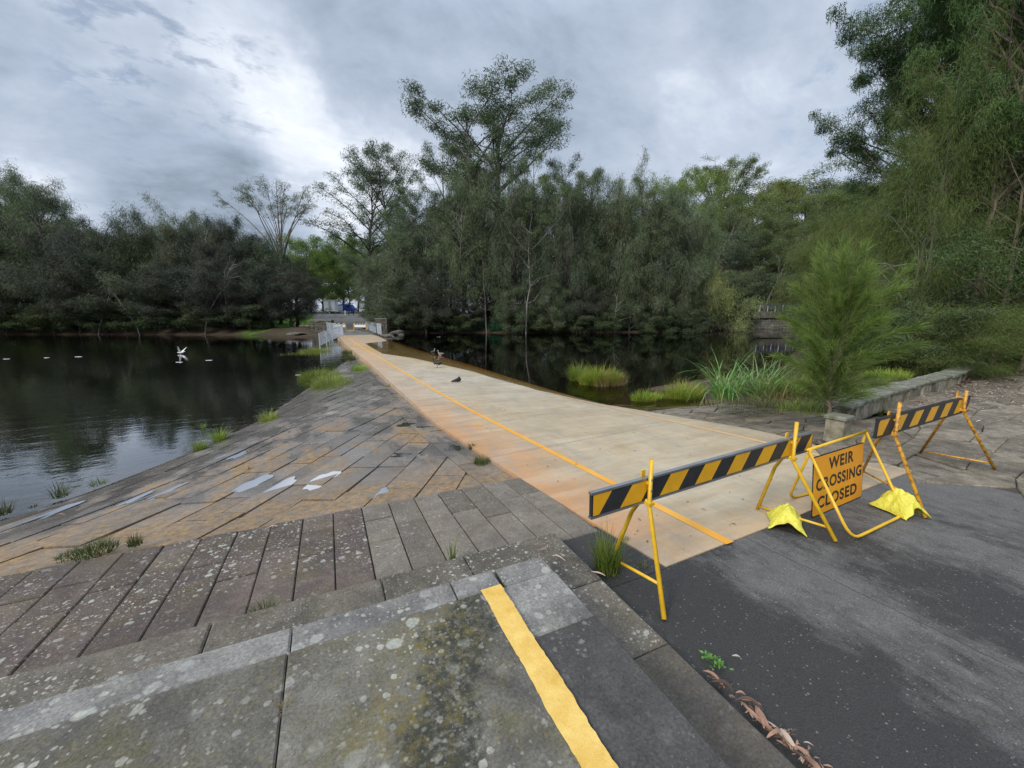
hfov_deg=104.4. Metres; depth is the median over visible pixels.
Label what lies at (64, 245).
she oak
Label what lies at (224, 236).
she oak
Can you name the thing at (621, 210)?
bank tree
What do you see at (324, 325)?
stone pillar
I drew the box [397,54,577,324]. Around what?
gum tree
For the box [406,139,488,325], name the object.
gum tree
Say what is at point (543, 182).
bank tree
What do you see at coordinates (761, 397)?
reed clump
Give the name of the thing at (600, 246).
she oak
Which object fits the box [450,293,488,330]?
she oak
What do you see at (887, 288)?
bush
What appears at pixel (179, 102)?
sky
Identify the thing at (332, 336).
handrail
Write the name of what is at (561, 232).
bank tree
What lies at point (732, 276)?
hillside tree
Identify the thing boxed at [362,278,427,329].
she oak
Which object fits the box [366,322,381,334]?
handrail
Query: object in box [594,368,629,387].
grass clump
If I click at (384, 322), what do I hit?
stone pillar
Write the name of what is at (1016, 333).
she oak
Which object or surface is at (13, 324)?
bush
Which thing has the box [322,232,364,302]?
broadleaf tree
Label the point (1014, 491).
court bedding
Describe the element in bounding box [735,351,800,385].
reed clump
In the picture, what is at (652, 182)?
she oak
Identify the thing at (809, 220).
hillside tree
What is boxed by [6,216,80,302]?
she oak
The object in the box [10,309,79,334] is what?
bush
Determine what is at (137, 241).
she oak
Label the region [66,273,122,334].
bare tree
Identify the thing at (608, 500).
barrier board
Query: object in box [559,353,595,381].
grass clump
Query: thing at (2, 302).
she oak
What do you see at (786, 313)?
bush
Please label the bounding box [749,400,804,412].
grass clump
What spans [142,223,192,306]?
she oak
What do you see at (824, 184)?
hillside tree
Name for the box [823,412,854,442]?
stone block
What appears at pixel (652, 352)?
pond water
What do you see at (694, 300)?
she oak
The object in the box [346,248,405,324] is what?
bank tree
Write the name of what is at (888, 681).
asphalt road
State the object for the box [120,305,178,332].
bush
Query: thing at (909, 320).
bush
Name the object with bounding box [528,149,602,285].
gum tree
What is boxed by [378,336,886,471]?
edge line
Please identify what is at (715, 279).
bush
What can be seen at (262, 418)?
grass tuft
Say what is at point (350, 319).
road
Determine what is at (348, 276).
broadleaf tree
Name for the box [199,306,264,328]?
bush
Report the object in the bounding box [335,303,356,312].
blue van
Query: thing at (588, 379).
grass clump
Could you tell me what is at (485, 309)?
bare tree
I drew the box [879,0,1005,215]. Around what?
gum tree
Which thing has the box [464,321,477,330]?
strap plant
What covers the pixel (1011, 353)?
bush
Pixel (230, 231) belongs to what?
she oak
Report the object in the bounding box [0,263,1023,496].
ground
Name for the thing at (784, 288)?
hillside tree
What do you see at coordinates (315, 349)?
grass clump
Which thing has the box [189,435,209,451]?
grass tuft
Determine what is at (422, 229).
she oak
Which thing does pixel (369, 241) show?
gum tree
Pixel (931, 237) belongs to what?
she oak
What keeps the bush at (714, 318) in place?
on the ground
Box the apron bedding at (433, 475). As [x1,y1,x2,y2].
[245,393,468,514]
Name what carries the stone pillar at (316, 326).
on the ground
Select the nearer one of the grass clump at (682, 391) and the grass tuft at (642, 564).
the grass tuft at (642, 564)
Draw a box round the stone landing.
[0,557,729,767]
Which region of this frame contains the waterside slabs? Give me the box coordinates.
[612,404,877,444]
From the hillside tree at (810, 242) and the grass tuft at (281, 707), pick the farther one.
the hillside tree at (810, 242)
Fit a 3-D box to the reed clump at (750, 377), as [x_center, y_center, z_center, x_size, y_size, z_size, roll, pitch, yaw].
[5.436,-0.301,8.819,2.331,1.160,2.545,-5,11,-24]
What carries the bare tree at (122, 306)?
on the ground
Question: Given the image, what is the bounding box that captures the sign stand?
[789,430,900,537]
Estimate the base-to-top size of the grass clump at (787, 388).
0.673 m
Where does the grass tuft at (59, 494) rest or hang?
on the stone apron
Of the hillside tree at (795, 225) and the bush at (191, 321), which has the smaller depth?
the bush at (191, 321)
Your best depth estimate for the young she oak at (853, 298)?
6.33 m
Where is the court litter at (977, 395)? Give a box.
[895,371,1023,421]
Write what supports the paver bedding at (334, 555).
on the stone apron
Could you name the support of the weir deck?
on the ground
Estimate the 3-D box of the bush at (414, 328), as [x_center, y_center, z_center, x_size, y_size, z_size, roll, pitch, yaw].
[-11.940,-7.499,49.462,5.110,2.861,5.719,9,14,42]
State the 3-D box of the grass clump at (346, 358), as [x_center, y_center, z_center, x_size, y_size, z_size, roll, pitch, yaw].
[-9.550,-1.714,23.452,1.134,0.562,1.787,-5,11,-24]
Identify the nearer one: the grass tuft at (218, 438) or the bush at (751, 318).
the grass tuft at (218, 438)
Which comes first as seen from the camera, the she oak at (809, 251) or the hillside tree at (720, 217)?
the she oak at (809, 251)
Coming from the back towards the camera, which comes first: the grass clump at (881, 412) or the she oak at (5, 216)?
the she oak at (5, 216)
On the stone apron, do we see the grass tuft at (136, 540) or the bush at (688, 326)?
the grass tuft at (136, 540)
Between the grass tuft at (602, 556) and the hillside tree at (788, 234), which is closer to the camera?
the grass tuft at (602, 556)
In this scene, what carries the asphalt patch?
on the stone pavers
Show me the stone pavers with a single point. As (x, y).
(50, 615)
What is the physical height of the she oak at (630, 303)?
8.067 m
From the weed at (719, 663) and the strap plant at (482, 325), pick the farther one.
the strap plant at (482, 325)
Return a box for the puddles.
[3,423,460,529]
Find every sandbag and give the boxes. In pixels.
[766,503,806,536]
[869,488,931,520]
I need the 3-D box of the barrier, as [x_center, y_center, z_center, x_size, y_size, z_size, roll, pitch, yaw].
[-20.709,-7.791,54.089,1.748,1.055,0.090,0,10,0]
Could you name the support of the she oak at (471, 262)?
on the ground
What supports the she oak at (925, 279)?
on the ground
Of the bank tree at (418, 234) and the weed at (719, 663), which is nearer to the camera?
the weed at (719, 663)
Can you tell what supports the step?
on the asphalt road at (888, 681)
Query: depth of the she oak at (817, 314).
17.66 m
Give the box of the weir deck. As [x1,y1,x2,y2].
[338,335,911,566]
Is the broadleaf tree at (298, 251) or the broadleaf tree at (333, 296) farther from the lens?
the broadleaf tree at (333, 296)
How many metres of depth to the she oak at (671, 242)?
65.25 m
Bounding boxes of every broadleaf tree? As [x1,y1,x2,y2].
[255,244,305,292]
[256,254,320,298]
[275,232,334,310]
[299,247,351,310]
[312,270,353,302]
[314,258,351,301]
[316,242,374,312]
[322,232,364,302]
[332,239,405,304]
[335,246,385,301]
[570,244,616,314]
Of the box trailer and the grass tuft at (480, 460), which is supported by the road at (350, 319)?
the box trailer
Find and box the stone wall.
[824,356,985,419]
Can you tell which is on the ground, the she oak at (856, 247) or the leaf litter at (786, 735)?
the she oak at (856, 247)
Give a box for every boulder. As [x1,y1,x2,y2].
[286,332,307,335]
[380,334,393,336]
[389,330,403,334]
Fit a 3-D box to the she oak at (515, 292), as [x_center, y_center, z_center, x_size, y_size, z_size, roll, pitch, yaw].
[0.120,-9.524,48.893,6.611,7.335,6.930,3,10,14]
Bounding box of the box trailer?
[322,300,342,313]
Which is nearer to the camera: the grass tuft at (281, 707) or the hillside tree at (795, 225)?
the grass tuft at (281, 707)
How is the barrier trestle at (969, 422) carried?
on the flagstone court
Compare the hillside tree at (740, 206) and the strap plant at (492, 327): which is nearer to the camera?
the strap plant at (492, 327)
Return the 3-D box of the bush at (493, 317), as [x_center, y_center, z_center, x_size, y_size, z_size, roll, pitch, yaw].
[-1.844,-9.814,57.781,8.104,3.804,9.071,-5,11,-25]
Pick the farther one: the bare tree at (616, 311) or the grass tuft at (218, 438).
the bare tree at (616, 311)
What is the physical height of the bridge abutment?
0.500 m
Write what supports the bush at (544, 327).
on the ground
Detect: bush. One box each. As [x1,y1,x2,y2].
[0,310,31,333]
[0,312,54,332]
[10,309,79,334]
[36,308,105,333]
[60,306,135,332]
[82,308,156,333]
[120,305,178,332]
[150,306,208,330]
[169,303,226,329]
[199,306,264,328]
[223,303,275,330]
[358,301,389,325]
[363,309,404,327]
[399,313,437,330]
[422,310,460,332]
[434,314,479,332]
[457,303,501,324]
[480,305,522,324]
[500,313,547,332]
[527,317,562,332]
[558,314,594,332]
[587,310,628,332]
[640,315,679,333]
[667,307,717,333]
[676,259,737,329]
[684,280,779,331]
[695,310,724,323]
[722,296,763,330]
[776,301,806,330]
[794,272,913,326]
[807,270,947,304]
[853,300,1002,372]
[880,284,1023,364]
[976,319,1022,363]
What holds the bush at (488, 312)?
on the ground
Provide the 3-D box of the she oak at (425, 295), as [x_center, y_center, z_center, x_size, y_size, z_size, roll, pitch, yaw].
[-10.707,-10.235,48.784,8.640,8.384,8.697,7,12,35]
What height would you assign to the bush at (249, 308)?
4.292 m
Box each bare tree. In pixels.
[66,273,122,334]
[91,265,140,334]
[205,258,241,333]
[452,243,495,332]
[505,207,567,333]
[613,294,625,332]
[712,210,751,271]
[762,228,805,319]
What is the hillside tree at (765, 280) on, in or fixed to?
on the ground
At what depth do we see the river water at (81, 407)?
13.70 m
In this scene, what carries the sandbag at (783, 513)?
on the asphalt road at (888, 681)
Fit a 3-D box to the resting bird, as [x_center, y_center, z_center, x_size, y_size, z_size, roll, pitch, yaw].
[-1.951,-0.170,13.908,0.368,0.185,0.168,-2,10,-8]
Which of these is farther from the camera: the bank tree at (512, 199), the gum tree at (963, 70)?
the bank tree at (512, 199)
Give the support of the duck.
on the weir deck
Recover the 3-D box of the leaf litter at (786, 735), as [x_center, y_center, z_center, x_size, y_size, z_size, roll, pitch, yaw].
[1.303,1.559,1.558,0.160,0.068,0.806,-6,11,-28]
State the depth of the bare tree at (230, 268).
50.94 m
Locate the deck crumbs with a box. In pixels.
[486,397,1021,723]
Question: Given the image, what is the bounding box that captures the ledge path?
[736,311,791,317]
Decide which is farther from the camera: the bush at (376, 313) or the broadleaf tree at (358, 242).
the broadleaf tree at (358, 242)
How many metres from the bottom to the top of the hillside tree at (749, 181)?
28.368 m
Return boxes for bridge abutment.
[322,328,376,337]
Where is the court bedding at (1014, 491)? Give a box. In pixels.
[803,387,1023,493]
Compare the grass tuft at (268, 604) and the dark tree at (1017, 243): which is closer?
the grass tuft at (268, 604)
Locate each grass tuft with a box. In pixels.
[0,491,21,516]
[31,477,80,501]
[51,546,88,563]
[66,530,120,561]
[84,476,110,488]
[124,529,144,547]
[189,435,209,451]
[205,425,230,441]
[243,581,291,614]
[252,405,281,422]
[271,692,300,720]
[445,537,461,559]
[472,453,489,465]
[583,521,635,577]
[636,559,648,569]
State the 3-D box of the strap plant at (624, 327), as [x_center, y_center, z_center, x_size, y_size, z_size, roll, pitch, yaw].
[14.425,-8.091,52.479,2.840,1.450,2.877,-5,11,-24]
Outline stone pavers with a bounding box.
[0,478,597,677]
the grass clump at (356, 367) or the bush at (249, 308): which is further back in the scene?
the bush at (249, 308)
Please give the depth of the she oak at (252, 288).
52.71 m
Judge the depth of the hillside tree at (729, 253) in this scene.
68.13 m
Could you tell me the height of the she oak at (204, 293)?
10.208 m
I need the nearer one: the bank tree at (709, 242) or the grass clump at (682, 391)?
the grass clump at (682, 391)
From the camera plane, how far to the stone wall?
8.79 m
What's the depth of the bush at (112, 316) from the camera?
51.41 m
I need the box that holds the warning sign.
[811,442,863,517]
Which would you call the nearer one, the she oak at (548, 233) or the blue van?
the she oak at (548, 233)
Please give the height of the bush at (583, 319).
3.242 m
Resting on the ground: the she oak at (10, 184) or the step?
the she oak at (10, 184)
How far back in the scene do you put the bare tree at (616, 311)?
49.55 m
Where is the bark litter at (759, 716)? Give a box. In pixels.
[703,670,832,767]
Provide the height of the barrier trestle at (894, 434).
1.058 m
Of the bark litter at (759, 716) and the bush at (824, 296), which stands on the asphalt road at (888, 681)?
the bark litter at (759, 716)
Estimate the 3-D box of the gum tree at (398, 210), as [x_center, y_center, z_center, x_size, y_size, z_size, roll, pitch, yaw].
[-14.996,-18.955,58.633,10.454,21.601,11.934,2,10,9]
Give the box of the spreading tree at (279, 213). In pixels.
[212,174,319,323]
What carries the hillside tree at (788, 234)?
on the ground
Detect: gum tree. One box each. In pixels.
[297,144,412,308]
[338,138,428,253]
[375,185,445,297]
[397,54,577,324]
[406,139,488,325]
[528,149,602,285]
[808,0,1021,247]
[826,0,1023,294]
[877,0,1023,363]
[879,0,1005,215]
[950,2,1023,208]
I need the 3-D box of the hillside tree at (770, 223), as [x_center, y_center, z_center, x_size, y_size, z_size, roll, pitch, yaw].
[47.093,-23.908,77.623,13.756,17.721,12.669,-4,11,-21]
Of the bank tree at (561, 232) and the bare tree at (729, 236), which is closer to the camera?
the bank tree at (561, 232)
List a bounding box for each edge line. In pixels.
[345,336,733,543]
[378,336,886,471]
[481,584,618,767]
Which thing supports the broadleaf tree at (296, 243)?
on the ground
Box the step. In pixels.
[0,533,795,767]
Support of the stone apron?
on the apron bedding at (433, 475)
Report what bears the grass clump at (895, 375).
on the ground
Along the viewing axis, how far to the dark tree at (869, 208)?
26.01 m
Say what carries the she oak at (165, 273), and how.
on the ground
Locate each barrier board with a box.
[588,431,813,519]
[872,395,971,438]
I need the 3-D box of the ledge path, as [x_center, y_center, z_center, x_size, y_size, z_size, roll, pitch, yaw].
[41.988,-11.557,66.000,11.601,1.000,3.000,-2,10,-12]
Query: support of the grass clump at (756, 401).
on the waterside slabs
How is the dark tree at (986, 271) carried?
on the ground
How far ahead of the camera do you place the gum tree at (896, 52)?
17.45 m
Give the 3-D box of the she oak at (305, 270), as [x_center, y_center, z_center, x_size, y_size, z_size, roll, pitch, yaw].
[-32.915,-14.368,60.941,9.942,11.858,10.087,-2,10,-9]
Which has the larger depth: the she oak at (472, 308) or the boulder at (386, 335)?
the she oak at (472, 308)
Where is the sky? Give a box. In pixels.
[0,0,953,311]
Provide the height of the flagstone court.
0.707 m
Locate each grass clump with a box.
[295,365,342,380]
[299,346,330,352]
[309,369,352,390]
[337,346,352,354]
[344,352,356,360]
[350,362,368,370]
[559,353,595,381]
[575,360,625,385]
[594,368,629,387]
[628,387,663,401]
[659,375,705,403]
[661,377,710,401]
[691,395,734,406]
[707,391,803,415]
[721,361,765,376]
[745,363,826,398]
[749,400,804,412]
[759,354,846,384]
[774,394,835,416]
[859,365,915,379]
[874,402,895,414]
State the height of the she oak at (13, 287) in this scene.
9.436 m
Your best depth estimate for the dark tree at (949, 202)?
23.02 m
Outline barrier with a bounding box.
[353,323,366,330]
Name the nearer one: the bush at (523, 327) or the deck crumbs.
the deck crumbs
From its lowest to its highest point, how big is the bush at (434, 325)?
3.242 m
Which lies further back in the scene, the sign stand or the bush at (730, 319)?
the bush at (730, 319)
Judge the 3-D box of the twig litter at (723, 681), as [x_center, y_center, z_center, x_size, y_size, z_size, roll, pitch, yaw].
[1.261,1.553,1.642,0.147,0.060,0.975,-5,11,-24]
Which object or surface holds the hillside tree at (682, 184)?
on the ground
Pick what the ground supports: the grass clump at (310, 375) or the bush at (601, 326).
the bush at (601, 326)
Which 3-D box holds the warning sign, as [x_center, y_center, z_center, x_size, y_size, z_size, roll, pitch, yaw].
[3.220,0.929,3.909,0.966,0.583,0.058,-5,11,-27]
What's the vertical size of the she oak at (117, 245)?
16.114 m
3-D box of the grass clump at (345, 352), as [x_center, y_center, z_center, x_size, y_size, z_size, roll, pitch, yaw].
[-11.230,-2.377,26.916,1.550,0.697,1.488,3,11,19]
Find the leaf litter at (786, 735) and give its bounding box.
[741,703,813,767]
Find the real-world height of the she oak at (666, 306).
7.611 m
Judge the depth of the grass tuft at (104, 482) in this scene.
6.38 m
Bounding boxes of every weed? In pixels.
[699,650,712,662]
[705,650,733,673]
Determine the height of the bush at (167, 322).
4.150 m
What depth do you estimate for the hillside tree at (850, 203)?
77.22 m
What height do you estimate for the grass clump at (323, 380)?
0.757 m
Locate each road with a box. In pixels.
[311,312,372,338]
[611,470,1023,767]
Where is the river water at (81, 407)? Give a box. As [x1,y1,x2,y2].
[0,335,351,507]
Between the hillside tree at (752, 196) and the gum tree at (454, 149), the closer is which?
the gum tree at (454, 149)
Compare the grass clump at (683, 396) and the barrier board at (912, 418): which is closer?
the barrier board at (912, 418)
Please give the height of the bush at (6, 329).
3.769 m
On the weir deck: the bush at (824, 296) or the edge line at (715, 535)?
the edge line at (715, 535)
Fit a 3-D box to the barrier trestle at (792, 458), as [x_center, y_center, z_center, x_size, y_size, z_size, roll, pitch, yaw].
[2.594,0.829,3.565,0.068,0.960,0.704,-5,11,-24]
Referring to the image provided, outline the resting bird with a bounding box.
[451,377,460,381]
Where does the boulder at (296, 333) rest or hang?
on the ground
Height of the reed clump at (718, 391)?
1.312 m
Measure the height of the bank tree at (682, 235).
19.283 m
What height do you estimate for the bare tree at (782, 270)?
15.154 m
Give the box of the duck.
[431,358,441,367]
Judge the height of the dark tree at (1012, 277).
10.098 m
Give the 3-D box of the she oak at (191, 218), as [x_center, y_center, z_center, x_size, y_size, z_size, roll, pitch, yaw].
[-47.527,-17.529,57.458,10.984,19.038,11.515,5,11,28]
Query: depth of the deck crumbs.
3.37 m
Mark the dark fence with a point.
(768, 306)
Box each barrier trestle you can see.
[610,459,666,619]
[755,422,837,541]
[863,402,927,517]
[919,390,996,469]
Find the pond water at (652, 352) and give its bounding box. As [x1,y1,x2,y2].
[365,329,802,376]
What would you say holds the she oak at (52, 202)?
on the ground
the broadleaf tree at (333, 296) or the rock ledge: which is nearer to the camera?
the rock ledge
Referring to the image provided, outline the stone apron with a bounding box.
[0,356,514,576]
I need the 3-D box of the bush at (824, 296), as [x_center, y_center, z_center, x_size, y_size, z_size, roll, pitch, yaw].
[17.573,-3.719,20.715,4.614,4.578,4.123,8,13,39]
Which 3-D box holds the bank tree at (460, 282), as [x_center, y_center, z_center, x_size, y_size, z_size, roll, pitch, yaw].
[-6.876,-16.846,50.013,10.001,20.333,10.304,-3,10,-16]
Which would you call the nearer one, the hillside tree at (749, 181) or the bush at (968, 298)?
the bush at (968, 298)
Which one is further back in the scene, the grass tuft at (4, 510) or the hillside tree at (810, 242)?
the hillside tree at (810, 242)
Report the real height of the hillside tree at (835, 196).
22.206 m
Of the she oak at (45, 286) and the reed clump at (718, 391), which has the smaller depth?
the reed clump at (718, 391)
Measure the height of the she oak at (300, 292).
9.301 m
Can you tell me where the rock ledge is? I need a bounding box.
[720,320,790,328]
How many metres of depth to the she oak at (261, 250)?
55.81 m
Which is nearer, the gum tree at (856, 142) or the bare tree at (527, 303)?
the gum tree at (856, 142)
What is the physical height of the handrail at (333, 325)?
1.365 m
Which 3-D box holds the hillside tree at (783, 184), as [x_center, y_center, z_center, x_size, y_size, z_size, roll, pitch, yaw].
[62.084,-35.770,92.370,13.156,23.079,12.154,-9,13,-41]
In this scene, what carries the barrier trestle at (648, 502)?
on the asphalt patch
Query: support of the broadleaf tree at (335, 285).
on the ground
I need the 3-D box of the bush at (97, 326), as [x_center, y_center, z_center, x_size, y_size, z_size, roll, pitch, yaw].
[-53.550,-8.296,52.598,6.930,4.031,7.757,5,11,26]
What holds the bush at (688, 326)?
on the ground
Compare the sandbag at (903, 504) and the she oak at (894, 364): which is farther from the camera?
the she oak at (894, 364)
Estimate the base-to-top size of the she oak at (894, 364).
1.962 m
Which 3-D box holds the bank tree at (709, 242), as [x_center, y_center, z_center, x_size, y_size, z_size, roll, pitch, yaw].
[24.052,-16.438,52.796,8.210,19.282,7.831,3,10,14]
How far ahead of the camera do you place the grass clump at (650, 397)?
10.99 m
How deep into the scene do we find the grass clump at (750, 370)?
14.16 m
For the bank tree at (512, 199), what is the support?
on the ground
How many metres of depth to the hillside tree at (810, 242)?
67.59 m
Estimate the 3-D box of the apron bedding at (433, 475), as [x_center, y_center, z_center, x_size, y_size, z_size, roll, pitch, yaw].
[-15.143,8.893,19.133,17.054,20.044,35.900,-5,11,-24]
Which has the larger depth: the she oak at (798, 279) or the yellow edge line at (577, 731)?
the she oak at (798, 279)
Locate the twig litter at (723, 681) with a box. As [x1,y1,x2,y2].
[710,674,820,766]
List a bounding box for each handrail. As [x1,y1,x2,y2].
[318,326,342,346]
[326,322,343,334]
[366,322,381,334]
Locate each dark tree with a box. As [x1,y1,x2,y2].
[822,195,986,256]
[849,161,1023,244]
[861,47,1023,369]
[876,148,1023,279]
[885,216,1023,317]
[903,237,1023,295]
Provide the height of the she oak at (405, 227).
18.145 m
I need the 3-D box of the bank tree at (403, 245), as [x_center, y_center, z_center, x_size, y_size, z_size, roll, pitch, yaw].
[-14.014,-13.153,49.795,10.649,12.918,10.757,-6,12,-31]
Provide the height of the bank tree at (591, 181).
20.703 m
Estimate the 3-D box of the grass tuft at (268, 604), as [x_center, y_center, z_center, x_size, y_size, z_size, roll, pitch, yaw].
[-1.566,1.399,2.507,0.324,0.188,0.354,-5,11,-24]
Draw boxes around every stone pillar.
[309,320,321,331]
[322,320,333,331]
[374,318,389,334]
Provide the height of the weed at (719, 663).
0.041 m
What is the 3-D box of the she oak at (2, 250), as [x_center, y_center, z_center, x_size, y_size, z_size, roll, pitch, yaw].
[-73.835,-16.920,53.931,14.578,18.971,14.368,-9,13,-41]
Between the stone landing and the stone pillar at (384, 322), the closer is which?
the stone landing
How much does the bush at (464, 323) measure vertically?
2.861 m
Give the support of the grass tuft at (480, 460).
on the stone apron
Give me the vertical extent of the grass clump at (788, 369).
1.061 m
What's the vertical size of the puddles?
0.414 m
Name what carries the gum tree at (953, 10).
on the ground
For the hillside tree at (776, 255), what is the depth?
69.26 m
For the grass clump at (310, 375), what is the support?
on the stone apron
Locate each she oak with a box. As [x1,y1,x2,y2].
[0,158,76,304]
[0,161,94,302]
[0,202,33,302]
[0,214,33,305]
[0,251,158,329]
[0,256,73,330]
[0,259,86,327]
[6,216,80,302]
[7,210,158,314]
[24,202,99,299]
[52,246,193,326]
[67,200,191,325]
[85,211,162,315]
[114,259,237,327]
[133,190,221,325]
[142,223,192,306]
[165,254,276,327]
[167,211,256,307]
[198,211,271,326]
[203,226,272,269]
[209,262,296,328]
[220,230,310,327]
[255,268,322,326]
[262,252,333,326]
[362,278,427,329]
[366,214,442,305]
[385,266,465,332]
[412,199,473,308]
[436,197,506,312]
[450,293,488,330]
[469,185,547,309]
[487,276,537,333]
[510,174,602,311]
[525,275,582,332]
[555,282,608,332]
[558,197,628,308]
[583,170,668,310]
[608,272,652,331]
[616,192,711,300]
[632,277,689,331]
[661,263,704,328]
[759,248,830,340]
[760,182,944,344]
[765,228,933,421]
[770,298,903,356]
[779,186,1023,308]
[779,319,1007,372]
[828,188,1023,295]
[839,294,1023,384]
[840,0,1023,322]
[892,277,1023,366]
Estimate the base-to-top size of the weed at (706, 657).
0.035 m
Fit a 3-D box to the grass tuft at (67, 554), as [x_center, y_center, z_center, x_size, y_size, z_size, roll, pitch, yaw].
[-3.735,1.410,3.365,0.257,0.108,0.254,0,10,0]
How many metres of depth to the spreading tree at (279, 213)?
61.63 m
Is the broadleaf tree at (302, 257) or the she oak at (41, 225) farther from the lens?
the broadleaf tree at (302, 257)
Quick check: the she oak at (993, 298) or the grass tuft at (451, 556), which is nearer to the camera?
the grass tuft at (451, 556)
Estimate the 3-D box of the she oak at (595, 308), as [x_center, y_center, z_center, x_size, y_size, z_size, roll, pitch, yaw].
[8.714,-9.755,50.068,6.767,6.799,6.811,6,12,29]
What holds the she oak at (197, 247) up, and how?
on the ground
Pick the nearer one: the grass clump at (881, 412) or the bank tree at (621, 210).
the grass clump at (881, 412)
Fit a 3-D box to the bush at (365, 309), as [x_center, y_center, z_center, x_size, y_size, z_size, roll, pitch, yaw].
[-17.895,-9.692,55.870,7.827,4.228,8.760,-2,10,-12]
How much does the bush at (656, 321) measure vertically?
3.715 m
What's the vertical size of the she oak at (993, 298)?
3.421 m
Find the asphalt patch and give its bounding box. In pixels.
[563,526,665,587]
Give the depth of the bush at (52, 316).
51.36 m
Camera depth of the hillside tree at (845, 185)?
99.62 m
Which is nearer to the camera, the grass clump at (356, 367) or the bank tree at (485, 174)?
the grass clump at (356, 367)
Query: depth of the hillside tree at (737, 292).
67.79 m
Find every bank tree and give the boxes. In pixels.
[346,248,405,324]
[357,227,446,328]
[394,188,475,309]
[422,168,491,321]
[442,146,525,326]
[473,145,551,331]
[505,150,585,322]
[532,154,601,331]
[567,165,636,315]
[581,147,660,328]
[605,172,681,322]
[633,176,710,331]
[662,187,728,323]
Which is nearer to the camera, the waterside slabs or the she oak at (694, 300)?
the waterside slabs
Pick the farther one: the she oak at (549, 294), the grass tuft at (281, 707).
the she oak at (549, 294)
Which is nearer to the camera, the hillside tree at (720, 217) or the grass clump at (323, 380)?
the grass clump at (323, 380)
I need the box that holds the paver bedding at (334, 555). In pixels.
[142,496,460,637]
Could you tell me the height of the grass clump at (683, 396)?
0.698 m
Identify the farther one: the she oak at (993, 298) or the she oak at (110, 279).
the she oak at (110, 279)
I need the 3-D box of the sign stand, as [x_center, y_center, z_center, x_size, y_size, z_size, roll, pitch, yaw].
[3.322,0.887,3.881,1.397,0.722,0.742,-5,11,-24]
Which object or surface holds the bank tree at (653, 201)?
on the ground
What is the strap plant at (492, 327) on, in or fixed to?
on the ground
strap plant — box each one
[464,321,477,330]
[475,319,488,327]
[485,321,500,330]
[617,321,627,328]
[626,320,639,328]
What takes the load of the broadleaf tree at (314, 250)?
on the ground
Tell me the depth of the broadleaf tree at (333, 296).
108.87 m
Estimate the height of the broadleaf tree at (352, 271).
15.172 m
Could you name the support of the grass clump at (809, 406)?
on the waterside slabs
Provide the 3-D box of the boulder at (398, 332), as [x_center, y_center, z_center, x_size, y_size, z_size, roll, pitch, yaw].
[-13.075,-5.754,45.741,1.735,0.954,1.952,7,12,36]
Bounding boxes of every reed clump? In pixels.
[674,345,774,408]
[706,346,804,399]
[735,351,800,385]
[740,374,808,405]
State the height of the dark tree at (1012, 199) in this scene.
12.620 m
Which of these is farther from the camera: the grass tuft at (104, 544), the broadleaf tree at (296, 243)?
the broadleaf tree at (296, 243)
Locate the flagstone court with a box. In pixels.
[812,372,1023,496]
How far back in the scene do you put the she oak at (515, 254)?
64.57 m
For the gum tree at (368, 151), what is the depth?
62.45 m
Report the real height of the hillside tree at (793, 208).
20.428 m
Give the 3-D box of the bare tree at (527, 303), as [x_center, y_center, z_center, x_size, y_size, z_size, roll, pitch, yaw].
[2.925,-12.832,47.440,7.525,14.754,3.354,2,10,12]
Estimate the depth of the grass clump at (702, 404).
10.63 m
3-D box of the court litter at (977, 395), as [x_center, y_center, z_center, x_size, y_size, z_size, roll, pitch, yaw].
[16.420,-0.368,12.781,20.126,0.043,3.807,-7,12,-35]
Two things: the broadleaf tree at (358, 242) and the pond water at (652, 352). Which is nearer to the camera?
the pond water at (652, 352)
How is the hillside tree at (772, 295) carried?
on the ground
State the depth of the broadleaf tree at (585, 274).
53.71 m
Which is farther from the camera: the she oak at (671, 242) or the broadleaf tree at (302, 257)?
the broadleaf tree at (302, 257)
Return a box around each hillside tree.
[651,162,743,237]
[677,152,770,214]
[688,203,729,267]
[691,229,765,290]
[692,167,845,234]
[699,201,774,283]
[706,188,787,284]
[709,265,763,311]
[717,210,792,295]
[719,226,799,293]
[726,286,765,305]
[729,269,803,309]
[741,156,878,243]
[747,281,798,310]
[750,235,814,286]
[755,175,813,269]
[758,210,829,276]
[760,184,853,274]
[761,271,814,309]
[785,211,856,261]
[786,179,897,215]
[786,228,855,275]
[803,182,885,226]
[830,185,896,253]
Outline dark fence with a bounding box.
[757,303,797,310]
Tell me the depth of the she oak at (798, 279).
28.46 m

